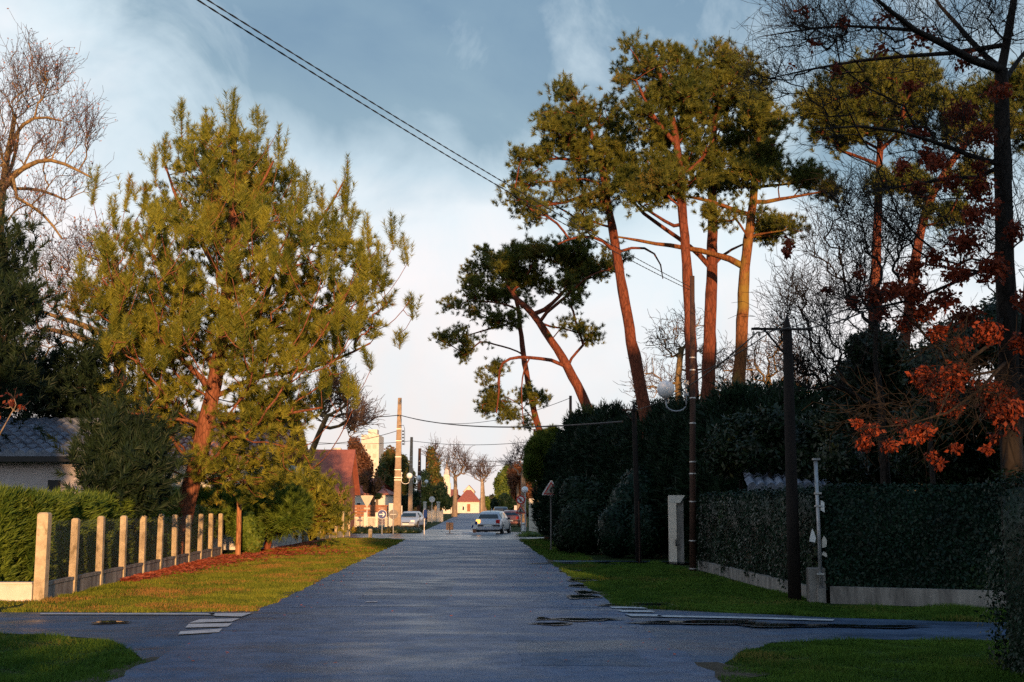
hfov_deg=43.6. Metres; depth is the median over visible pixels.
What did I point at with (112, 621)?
puddle
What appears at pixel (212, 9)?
overhead cable
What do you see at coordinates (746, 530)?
privet hedge
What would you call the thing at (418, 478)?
street lamp
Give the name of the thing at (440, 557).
road patch
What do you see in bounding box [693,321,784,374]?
overhead cable
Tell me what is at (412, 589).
road patch
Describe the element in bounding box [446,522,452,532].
traffic sign
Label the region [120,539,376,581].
fallen leaves
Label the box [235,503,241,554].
wooden post
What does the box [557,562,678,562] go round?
puddle
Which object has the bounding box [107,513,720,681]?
road
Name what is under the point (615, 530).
round shrub
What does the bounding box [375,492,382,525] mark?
shrub
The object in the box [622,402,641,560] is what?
telegraph pole
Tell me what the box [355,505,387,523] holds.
fence
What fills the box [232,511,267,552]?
shrub
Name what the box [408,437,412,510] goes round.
utility pole
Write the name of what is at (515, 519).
parked car
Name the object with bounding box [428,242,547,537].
pine tree
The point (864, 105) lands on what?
pine tree
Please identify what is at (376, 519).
picket fence
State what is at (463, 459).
overhead cable
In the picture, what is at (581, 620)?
wet patch
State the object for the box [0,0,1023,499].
sky
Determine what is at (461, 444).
overhead cable
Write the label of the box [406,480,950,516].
woods
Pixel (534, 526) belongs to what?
garden wall
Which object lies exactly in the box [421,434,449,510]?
bare tree
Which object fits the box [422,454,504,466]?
overhead cable
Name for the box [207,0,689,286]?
overhead cable
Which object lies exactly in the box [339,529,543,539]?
junction
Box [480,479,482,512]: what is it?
utility pole
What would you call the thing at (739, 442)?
laurel tree
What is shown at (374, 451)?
tower block
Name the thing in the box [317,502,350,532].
clipped hedge
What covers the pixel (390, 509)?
garden wall
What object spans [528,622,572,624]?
wet patch
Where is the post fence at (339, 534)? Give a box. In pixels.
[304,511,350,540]
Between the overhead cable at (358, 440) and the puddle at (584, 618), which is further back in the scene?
the overhead cable at (358, 440)
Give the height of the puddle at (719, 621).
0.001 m
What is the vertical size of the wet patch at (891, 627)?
0.001 m
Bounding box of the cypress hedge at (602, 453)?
[528,370,865,560]
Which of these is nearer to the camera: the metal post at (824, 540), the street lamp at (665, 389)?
the metal post at (824, 540)
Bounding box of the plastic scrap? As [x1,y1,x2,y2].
[809,529,815,541]
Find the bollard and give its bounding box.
[368,529,371,537]
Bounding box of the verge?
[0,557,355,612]
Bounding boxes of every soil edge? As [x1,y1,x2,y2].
[76,657,159,681]
[254,545,394,609]
[520,540,611,603]
[694,662,768,681]
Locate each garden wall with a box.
[0,582,33,600]
[389,503,392,525]
[533,510,537,531]
[698,561,825,602]
[830,586,1005,607]
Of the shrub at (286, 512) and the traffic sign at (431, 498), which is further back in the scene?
the traffic sign at (431, 498)
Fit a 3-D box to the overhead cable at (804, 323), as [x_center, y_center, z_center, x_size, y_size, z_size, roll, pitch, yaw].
[4.707,-0.407,20.072,0.016,0.524,7.703,0,-7,-1]
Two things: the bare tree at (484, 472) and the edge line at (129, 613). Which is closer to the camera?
the edge line at (129, 613)
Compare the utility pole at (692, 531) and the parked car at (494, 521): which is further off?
the parked car at (494, 521)
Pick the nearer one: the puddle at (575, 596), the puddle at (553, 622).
the puddle at (553, 622)
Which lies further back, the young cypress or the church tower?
the church tower
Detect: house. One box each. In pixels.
[0,417,175,493]
[150,411,312,549]
[308,448,360,527]
[457,490,479,512]
[463,485,474,493]
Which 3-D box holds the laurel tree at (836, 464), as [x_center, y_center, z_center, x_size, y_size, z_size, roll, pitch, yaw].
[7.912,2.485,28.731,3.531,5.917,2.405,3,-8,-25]
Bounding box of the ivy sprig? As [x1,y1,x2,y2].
[550,476,564,504]
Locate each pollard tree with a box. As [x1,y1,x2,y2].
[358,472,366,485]
[359,468,386,525]
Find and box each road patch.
[359,580,456,598]
[369,556,537,557]
[516,639,650,665]
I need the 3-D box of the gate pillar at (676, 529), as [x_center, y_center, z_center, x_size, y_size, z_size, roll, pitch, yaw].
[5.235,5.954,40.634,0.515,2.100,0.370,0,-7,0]
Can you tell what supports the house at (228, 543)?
on the ground at (600, 556)
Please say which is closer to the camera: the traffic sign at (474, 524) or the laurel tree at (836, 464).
the laurel tree at (836, 464)
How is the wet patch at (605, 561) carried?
on the road at (472, 638)
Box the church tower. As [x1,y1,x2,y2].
[442,461,450,513]
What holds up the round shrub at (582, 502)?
on the ground at (600, 556)
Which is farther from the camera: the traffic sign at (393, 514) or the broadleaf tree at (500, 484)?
the broadleaf tree at (500, 484)
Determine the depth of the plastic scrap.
23.20 m
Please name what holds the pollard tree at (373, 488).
on the ground at (600, 556)
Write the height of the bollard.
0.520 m
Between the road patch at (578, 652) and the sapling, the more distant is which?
the sapling
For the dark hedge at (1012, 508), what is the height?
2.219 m
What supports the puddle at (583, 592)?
on the wet patch at (585, 593)
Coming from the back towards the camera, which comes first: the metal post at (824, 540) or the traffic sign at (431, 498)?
the traffic sign at (431, 498)
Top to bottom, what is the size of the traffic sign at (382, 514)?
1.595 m
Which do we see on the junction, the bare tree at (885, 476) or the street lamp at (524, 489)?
the street lamp at (524, 489)
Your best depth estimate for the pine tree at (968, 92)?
42.87 m
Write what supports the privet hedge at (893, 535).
on the ground at (600, 556)
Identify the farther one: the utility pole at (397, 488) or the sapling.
the utility pole at (397, 488)
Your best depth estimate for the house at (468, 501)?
426.54 m
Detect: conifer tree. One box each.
[0,190,68,451]
[0,308,154,426]
[42,378,195,539]
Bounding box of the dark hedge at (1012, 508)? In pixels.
[974,465,1023,674]
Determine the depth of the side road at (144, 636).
18.44 m
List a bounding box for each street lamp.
[401,472,411,483]
[413,475,420,483]
[522,486,527,531]
[657,380,688,411]
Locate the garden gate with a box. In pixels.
[423,502,442,521]
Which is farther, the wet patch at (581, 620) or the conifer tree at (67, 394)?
the conifer tree at (67, 394)
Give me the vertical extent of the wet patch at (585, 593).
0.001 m
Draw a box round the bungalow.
[355,478,393,524]
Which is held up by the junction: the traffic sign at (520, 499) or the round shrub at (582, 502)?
the traffic sign at (520, 499)
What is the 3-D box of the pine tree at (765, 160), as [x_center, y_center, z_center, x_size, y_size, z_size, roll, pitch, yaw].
[8.631,-1.644,49.094,9.333,19.364,4.153,0,-7,0]
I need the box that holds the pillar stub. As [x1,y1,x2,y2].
[806,567,825,601]
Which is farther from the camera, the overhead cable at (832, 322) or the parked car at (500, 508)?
the parked car at (500, 508)
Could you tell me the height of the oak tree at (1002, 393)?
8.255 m
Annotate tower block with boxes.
[361,429,383,477]
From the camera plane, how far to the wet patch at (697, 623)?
18.83 m
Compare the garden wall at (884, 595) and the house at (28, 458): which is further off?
the house at (28, 458)
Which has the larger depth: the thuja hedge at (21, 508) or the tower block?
the tower block
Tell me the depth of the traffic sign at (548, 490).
51.59 m
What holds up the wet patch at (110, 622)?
on the side road at (144, 636)
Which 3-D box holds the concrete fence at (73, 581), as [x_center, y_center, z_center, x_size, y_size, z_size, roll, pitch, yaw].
[-9.524,5.419,34.664,0.230,1.618,22.470,1,-7,-4]
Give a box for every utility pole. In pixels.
[392,398,404,526]
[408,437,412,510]
[417,448,420,511]
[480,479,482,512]
[569,396,571,413]
[689,276,696,570]
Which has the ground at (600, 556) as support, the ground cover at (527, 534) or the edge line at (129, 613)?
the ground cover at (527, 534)
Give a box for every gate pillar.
[529,498,533,530]
[668,495,684,561]
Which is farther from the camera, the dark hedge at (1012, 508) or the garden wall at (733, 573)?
the garden wall at (733, 573)
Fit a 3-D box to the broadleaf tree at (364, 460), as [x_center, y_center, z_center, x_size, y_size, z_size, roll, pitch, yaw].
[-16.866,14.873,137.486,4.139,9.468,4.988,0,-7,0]
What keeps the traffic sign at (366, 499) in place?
on the ground at (600, 556)
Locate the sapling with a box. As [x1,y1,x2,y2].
[0,388,29,433]
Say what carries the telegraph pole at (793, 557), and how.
on the ground at (600, 556)
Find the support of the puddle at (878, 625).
on the wet patch at (891, 627)
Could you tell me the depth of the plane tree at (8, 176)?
50.90 m
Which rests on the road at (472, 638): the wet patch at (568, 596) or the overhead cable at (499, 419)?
the wet patch at (568, 596)
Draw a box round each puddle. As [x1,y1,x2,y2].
[99,620,126,621]
[538,622,567,623]
[555,618,612,619]
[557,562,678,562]
[569,578,591,580]
[570,595,599,597]
[578,591,596,593]
[604,603,669,604]
[650,620,756,622]
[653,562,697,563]
[756,624,850,625]
[834,625,916,626]
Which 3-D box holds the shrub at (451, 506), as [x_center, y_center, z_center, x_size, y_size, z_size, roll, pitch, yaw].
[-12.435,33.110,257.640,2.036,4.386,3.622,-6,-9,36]
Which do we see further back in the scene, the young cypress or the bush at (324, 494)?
the young cypress
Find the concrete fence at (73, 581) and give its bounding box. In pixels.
[33,512,222,600]
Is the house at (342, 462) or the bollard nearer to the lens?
the bollard
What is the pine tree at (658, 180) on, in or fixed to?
on the ground at (600, 556)
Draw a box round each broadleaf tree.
[347,437,373,482]
[374,445,407,490]
[401,454,416,513]
[416,468,451,510]
[425,446,446,510]
[493,465,510,498]
[506,461,532,509]
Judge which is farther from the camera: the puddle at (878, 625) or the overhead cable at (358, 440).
the overhead cable at (358, 440)
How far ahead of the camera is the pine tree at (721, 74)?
51.70 m
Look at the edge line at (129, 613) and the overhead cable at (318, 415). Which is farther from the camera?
the overhead cable at (318, 415)
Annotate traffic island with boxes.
[462,532,495,534]
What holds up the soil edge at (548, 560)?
on the ground at (600, 556)
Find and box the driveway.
[553,560,593,561]
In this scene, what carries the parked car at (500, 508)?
on the ground at (600, 556)
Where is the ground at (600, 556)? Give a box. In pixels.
[0,512,1017,681]
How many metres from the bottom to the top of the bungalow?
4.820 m
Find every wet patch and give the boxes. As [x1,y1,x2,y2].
[92,620,131,622]
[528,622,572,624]
[529,561,680,563]
[547,618,615,620]
[567,594,601,598]
[574,590,599,594]
[600,602,682,606]
[624,619,768,623]
[739,623,856,626]
[829,625,930,627]
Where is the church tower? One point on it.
(447, 477)
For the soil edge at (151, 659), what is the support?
on the ground at (600, 556)
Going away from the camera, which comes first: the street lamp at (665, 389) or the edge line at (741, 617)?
the edge line at (741, 617)
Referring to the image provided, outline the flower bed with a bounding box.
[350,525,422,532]
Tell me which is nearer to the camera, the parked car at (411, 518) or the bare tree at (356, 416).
the bare tree at (356, 416)
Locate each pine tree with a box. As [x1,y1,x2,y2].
[57,86,424,554]
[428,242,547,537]
[472,355,552,537]
[481,231,634,423]
[490,69,662,445]
[604,26,718,406]
[617,59,846,385]
[635,34,776,400]
[777,33,946,477]
[862,58,1023,490]
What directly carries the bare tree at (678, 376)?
on the ground at (600, 556)
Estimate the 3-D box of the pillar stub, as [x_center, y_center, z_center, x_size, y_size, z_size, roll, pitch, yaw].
[5.539,4.443,23.319,0.300,0.620,0.240,0,-7,0]
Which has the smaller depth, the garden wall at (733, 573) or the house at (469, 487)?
the garden wall at (733, 573)
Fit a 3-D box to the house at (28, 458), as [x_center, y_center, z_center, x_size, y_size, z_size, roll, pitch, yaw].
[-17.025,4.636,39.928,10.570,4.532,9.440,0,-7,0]
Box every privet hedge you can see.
[149,501,216,559]
[696,484,866,595]
[819,481,1004,590]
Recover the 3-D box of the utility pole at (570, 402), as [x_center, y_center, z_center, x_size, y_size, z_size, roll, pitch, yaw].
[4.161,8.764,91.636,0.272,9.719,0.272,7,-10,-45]
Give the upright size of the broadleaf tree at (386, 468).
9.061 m
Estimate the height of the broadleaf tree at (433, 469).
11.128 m
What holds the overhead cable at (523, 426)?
attached to the utility pole at (397, 488)
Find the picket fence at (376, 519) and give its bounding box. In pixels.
[355,512,386,527]
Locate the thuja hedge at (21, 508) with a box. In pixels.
[0,482,158,581]
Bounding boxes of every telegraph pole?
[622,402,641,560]
[751,315,812,600]
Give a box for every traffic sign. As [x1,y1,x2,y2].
[361,495,372,526]
[377,510,386,533]
[389,507,397,533]
[423,509,426,533]
[429,496,434,522]
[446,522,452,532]
[471,521,477,532]
[515,495,525,531]
[542,480,558,549]
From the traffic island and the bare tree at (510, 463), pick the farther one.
the bare tree at (510, 463)
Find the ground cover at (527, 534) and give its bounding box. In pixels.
[516,531,543,536]
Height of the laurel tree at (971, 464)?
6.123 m
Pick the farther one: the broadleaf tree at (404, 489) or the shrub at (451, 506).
the shrub at (451, 506)
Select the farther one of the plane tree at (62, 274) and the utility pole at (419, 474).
the utility pole at (419, 474)
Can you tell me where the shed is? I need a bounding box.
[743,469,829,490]
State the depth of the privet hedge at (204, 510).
40.54 m
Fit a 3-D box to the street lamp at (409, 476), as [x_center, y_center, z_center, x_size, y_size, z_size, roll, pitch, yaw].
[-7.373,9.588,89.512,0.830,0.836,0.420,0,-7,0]
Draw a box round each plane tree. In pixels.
[0,8,121,330]
[4,207,170,390]
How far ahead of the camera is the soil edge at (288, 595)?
26.11 m
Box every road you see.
[0,611,256,658]
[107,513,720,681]
[620,608,1008,663]
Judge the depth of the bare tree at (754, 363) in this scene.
62.10 m
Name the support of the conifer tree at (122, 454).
on the ground at (600, 556)
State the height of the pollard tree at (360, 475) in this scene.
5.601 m
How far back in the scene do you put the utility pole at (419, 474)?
159.01 m
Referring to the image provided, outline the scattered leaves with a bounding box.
[188,546,675,663]
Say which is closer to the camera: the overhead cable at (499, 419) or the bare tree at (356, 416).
the bare tree at (356, 416)
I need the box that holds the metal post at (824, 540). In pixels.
[812,458,826,587]
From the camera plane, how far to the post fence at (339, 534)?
73.34 m
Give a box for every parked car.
[401,511,425,527]
[476,510,510,533]
[493,507,507,511]
[504,510,520,526]
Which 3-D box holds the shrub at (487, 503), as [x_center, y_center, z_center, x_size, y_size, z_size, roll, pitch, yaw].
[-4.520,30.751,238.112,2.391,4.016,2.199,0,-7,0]
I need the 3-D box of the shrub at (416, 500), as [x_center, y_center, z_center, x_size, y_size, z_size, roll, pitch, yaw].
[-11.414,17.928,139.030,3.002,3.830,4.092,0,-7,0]
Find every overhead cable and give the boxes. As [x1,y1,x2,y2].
[197,0,689,289]
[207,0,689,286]
[219,399,398,416]
[309,431,395,444]
[400,415,622,427]
[415,441,525,444]
[420,398,568,423]
[422,450,518,461]
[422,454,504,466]
[636,331,757,409]
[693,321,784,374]
[759,303,860,332]
[787,300,887,328]
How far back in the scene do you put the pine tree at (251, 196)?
40.82 m
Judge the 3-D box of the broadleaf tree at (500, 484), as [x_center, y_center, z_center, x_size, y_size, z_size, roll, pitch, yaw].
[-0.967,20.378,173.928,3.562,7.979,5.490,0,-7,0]
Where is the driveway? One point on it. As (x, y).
(569, 561)
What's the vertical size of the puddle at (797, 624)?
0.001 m
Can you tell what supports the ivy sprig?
attached to the traffic sign at (548, 490)
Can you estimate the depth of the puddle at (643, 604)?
22.26 m
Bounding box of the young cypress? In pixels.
[520,423,561,488]
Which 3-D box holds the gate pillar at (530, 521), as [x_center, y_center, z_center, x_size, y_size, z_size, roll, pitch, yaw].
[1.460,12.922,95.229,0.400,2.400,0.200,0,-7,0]
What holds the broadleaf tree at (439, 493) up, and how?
on the ground at (600, 556)
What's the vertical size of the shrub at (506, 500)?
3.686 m
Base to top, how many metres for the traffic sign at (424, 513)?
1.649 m
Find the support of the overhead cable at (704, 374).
attached to the telegraph pole at (793, 557)
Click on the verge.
(4, 608)
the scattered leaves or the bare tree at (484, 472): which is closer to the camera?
the scattered leaves
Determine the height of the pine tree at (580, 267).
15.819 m
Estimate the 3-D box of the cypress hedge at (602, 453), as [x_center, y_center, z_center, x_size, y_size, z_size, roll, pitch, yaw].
[6.085,5.571,55.132,6.690,7.653,34.431,1,-8,-9]
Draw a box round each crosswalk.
[179,613,249,633]
[610,606,657,615]
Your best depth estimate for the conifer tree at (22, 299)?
35.55 m
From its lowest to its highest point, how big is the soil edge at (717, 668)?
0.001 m
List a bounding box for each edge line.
[40,613,214,614]
[657,615,833,620]
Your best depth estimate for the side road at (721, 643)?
17.69 m
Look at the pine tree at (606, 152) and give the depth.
50.63 m
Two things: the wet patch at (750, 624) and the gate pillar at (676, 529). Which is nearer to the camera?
the wet patch at (750, 624)
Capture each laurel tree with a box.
[699,402,826,490]
[810,322,915,485]
[886,293,1023,492]
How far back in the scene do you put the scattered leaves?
26.20 m
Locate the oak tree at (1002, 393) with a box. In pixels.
[709,0,1023,612]
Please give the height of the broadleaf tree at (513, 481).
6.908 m
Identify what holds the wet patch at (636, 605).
on the ground at (600, 556)
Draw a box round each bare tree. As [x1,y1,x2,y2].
[302,357,386,541]
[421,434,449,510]
[441,437,478,516]
[460,454,495,510]
[492,434,530,522]
[615,303,734,400]
[698,304,822,400]
[728,152,948,483]
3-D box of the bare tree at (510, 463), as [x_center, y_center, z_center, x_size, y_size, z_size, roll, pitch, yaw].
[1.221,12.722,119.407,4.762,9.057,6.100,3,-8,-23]
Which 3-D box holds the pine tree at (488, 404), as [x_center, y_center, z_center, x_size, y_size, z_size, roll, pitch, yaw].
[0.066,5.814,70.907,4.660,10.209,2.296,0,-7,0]
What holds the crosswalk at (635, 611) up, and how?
on the side road at (721, 643)
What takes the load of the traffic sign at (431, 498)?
on the ground at (600, 556)
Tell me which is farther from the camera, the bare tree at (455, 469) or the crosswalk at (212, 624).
the bare tree at (455, 469)
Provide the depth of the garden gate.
156.49 m
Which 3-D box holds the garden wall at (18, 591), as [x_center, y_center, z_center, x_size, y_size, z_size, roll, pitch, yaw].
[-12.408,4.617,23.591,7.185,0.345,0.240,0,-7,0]
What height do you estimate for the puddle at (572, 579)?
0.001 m
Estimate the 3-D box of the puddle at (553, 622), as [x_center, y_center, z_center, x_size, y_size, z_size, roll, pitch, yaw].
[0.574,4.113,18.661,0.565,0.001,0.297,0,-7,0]
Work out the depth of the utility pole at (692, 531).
34.88 m
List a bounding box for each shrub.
[155,479,316,544]
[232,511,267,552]
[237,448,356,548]
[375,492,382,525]
[401,489,420,510]
[446,495,452,515]
[485,496,490,510]
[490,492,528,513]
[551,474,610,554]
[594,466,665,557]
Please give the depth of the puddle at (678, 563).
38.67 m
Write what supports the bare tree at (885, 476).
on the ground at (600, 556)

